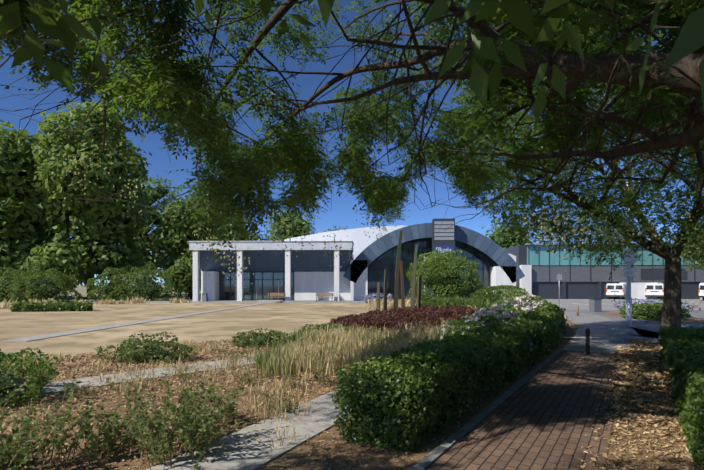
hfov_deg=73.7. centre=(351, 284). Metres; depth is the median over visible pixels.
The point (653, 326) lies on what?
road asphalt
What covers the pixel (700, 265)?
tree
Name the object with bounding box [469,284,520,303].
clipped shrub
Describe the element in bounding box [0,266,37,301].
bush
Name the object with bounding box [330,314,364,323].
red barberry
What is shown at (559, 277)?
thin sign pole
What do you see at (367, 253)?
arch band
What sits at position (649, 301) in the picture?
island lavender
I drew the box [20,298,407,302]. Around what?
forecourt paving
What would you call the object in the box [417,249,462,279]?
shrub
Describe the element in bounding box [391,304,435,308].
red barberry
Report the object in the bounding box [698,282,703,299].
van
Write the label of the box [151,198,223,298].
tree
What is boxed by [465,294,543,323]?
hedge flower strip
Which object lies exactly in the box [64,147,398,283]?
foliage
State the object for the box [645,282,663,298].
van
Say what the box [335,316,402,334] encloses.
red barberry
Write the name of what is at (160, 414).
shrubs
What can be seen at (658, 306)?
island shrub
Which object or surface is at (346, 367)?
hedge dry leaves
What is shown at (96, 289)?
bush
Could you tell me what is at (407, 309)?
red barberry
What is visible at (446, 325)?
flower heads
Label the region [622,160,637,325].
pole
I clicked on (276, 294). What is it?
bench
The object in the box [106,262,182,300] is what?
bush
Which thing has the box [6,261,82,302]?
bush
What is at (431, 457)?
brick path kerb
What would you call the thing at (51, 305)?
hedge
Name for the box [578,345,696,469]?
dry leaves
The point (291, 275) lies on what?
building
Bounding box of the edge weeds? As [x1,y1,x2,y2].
[102,324,325,362]
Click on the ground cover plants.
(252, 379)
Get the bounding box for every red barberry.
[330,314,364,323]
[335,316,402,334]
[360,310,397,318]
[367,310,443,331]
[388,307,448,318]
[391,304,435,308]
[412,308,482,326]
[435,305,482,322]
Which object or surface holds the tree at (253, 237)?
on the ground at (81, 290)
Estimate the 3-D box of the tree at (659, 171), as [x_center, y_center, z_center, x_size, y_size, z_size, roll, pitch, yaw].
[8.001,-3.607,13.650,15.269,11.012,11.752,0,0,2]
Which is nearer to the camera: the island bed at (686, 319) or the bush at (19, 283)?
the island bed at (686, 319)
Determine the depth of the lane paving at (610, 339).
16.26 m
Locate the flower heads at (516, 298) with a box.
[505,297,539,308]
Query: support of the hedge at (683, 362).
on the mulch beds at (316, 457)
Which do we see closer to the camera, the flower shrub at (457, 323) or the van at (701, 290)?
the flower shrub at (457, 323)
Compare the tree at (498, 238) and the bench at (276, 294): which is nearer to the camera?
the bench at (276, 294)
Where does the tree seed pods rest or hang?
attached to the tree at (659, 171)
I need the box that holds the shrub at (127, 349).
[94,331,194,363]
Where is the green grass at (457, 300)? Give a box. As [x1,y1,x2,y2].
[432,295,494,308]
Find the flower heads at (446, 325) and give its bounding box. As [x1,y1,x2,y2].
[438,315,484,339]
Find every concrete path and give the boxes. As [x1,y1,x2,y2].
[0,343,388,399]
[146,389,350,469]
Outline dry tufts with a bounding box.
[0,338,379,452]
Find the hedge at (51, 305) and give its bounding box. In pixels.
[10,300,93,311]
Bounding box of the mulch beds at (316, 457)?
[0,303,703,469]
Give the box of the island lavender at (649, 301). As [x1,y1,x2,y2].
[611,298,701,315]
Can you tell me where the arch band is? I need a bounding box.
[343,223,524,281]
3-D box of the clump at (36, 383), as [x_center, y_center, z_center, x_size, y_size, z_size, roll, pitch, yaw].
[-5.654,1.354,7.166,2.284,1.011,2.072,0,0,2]
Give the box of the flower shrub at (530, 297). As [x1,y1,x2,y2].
[504,291,547,305]
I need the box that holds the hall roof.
[284,225,515,265]
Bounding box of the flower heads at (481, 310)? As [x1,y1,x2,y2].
[472,306,513,321]
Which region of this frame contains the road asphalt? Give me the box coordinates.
[566,310,703,332]
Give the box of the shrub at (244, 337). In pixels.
[230,328,300,348]
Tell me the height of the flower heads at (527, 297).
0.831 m
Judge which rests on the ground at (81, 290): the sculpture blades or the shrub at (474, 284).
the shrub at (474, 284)
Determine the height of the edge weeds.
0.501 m
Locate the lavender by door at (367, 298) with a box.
[361,293,391,302]
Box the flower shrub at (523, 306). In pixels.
[504,296,543,311]
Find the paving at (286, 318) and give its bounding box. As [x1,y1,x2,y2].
[0,302,370,368]
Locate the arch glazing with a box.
[376,238,493,299]
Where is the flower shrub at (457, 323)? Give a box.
[435,313,485,340]
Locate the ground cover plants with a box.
[64,340,356,414]
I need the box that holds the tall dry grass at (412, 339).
[251,322,441,376]
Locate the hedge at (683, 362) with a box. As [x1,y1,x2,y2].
[658,325,703,469]
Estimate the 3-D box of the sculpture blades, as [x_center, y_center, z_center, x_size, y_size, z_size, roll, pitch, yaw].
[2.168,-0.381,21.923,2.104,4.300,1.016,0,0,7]
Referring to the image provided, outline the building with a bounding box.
[189,218,703,300]
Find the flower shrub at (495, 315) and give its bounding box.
[467,305,514,329]
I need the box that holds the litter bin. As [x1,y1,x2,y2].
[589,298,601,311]
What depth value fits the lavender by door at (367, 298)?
44.74 m
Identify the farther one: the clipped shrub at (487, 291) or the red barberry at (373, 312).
the clipped shrub at (487, 291)
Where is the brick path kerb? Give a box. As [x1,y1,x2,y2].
[409,348,563,469]
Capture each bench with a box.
[267,293,285,301]
[315,293,333,301]
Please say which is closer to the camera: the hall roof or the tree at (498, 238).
the hall roof
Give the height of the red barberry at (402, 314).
0.849 m
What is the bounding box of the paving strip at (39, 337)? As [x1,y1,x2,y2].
[3,303,266,341]
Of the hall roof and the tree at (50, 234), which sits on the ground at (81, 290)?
the tree at (50, 234)
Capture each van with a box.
[606,284,625,298]
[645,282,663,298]
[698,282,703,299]
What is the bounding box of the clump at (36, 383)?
[0,347,59,407]
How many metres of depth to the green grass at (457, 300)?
29.09 m
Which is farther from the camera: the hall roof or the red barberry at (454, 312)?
the hall roof
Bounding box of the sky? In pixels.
[0,0,703,284]
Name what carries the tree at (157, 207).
on the ground at (81, 290)
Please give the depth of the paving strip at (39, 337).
19.16 m
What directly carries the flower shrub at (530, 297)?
on the mulch beds at (316, 457)
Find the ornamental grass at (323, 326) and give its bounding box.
[295,322,363,335]
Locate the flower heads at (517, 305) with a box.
[492,301,525,310]
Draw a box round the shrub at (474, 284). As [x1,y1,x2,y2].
[406,249,483,304]
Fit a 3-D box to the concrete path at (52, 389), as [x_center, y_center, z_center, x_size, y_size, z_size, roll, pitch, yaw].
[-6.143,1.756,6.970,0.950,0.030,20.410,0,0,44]
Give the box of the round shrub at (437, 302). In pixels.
[421,299,448,307]
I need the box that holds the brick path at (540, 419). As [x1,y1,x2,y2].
[426,350,624,469]
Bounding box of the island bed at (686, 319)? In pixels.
[596,312,703,322]
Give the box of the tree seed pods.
[506,176,703,271]
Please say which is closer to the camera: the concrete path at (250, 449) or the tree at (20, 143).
the concrete path at (250, 449)
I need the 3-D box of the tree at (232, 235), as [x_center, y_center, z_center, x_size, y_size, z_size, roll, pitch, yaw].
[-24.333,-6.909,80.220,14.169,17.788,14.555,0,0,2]
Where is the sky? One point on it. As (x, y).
(341, 213)
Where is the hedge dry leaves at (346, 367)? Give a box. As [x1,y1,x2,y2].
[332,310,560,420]
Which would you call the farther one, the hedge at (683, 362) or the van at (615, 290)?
the van at (615, 290)
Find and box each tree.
[0,0,703,262]
[0,119,68,282]
[0,170,78,282]
[23,99,152,298]
[119,174,178,284]
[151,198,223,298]
[191,195,248,290]
[235,216,266,240]
[264,208,316,240]
[324,225,352,231]
[407,7,703,344]
[481,215,539,248]
[679,229,703,270]
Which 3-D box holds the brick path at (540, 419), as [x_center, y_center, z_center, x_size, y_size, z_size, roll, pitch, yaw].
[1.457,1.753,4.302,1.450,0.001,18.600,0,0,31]
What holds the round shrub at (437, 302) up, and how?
on the mulch beds at (316, 457)
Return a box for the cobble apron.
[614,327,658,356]
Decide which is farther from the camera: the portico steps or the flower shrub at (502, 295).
the portico steps
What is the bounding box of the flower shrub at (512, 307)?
[485,298,531,320]
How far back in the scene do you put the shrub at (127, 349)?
10.68 m
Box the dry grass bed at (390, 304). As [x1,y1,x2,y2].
[364,297,566,318]
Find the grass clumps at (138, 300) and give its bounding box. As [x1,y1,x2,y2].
[0,296,189,308]
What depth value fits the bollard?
11.89 m
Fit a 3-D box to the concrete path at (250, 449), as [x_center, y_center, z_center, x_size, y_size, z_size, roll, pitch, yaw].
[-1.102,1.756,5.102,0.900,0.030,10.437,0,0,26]
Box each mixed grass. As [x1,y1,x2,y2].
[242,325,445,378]
[381,317,482,339]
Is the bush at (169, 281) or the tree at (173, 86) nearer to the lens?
the tree at (173, 86)
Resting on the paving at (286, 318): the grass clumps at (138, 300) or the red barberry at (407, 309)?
the grass clumps at (138, 300)
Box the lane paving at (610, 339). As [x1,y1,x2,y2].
[558,311,646,352]
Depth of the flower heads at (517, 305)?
15.44 m
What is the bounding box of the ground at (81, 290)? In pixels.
[17,285,200,297]
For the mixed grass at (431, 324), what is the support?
on the mulch beds at (316, 457)
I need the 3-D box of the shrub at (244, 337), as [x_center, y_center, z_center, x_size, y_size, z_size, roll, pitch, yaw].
[-2.419,1.511,13.349,2.189,0.631,1.410,0,0,2]
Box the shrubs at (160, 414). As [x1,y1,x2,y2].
[0,374,248,469]
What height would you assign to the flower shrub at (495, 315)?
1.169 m
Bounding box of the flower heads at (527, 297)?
[512,293,542,304]
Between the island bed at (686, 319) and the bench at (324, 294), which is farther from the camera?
the bench at (324, 294)
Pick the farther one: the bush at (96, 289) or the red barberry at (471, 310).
the bush at (96, 289)
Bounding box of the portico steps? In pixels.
[257,300,282,302]
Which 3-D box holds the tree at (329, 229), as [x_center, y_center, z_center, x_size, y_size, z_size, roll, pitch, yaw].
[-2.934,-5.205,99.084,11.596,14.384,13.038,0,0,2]
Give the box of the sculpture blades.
[376,230,420,310]
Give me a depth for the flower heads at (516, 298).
17.98 m
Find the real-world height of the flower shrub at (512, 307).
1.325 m
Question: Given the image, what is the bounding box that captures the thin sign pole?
[557,274,561,306]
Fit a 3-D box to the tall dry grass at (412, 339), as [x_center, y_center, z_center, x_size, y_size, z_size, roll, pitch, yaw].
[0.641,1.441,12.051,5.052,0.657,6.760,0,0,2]
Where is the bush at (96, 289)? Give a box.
[86,267,139,300]
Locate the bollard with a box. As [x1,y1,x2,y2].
[585,328,589,353]
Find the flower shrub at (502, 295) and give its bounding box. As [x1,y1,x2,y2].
[499,288,540,301]
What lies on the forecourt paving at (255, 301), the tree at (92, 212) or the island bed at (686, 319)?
the tree at (92, 212)
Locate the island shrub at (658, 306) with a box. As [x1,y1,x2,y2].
[620,302,689,320]
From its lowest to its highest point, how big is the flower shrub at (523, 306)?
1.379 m

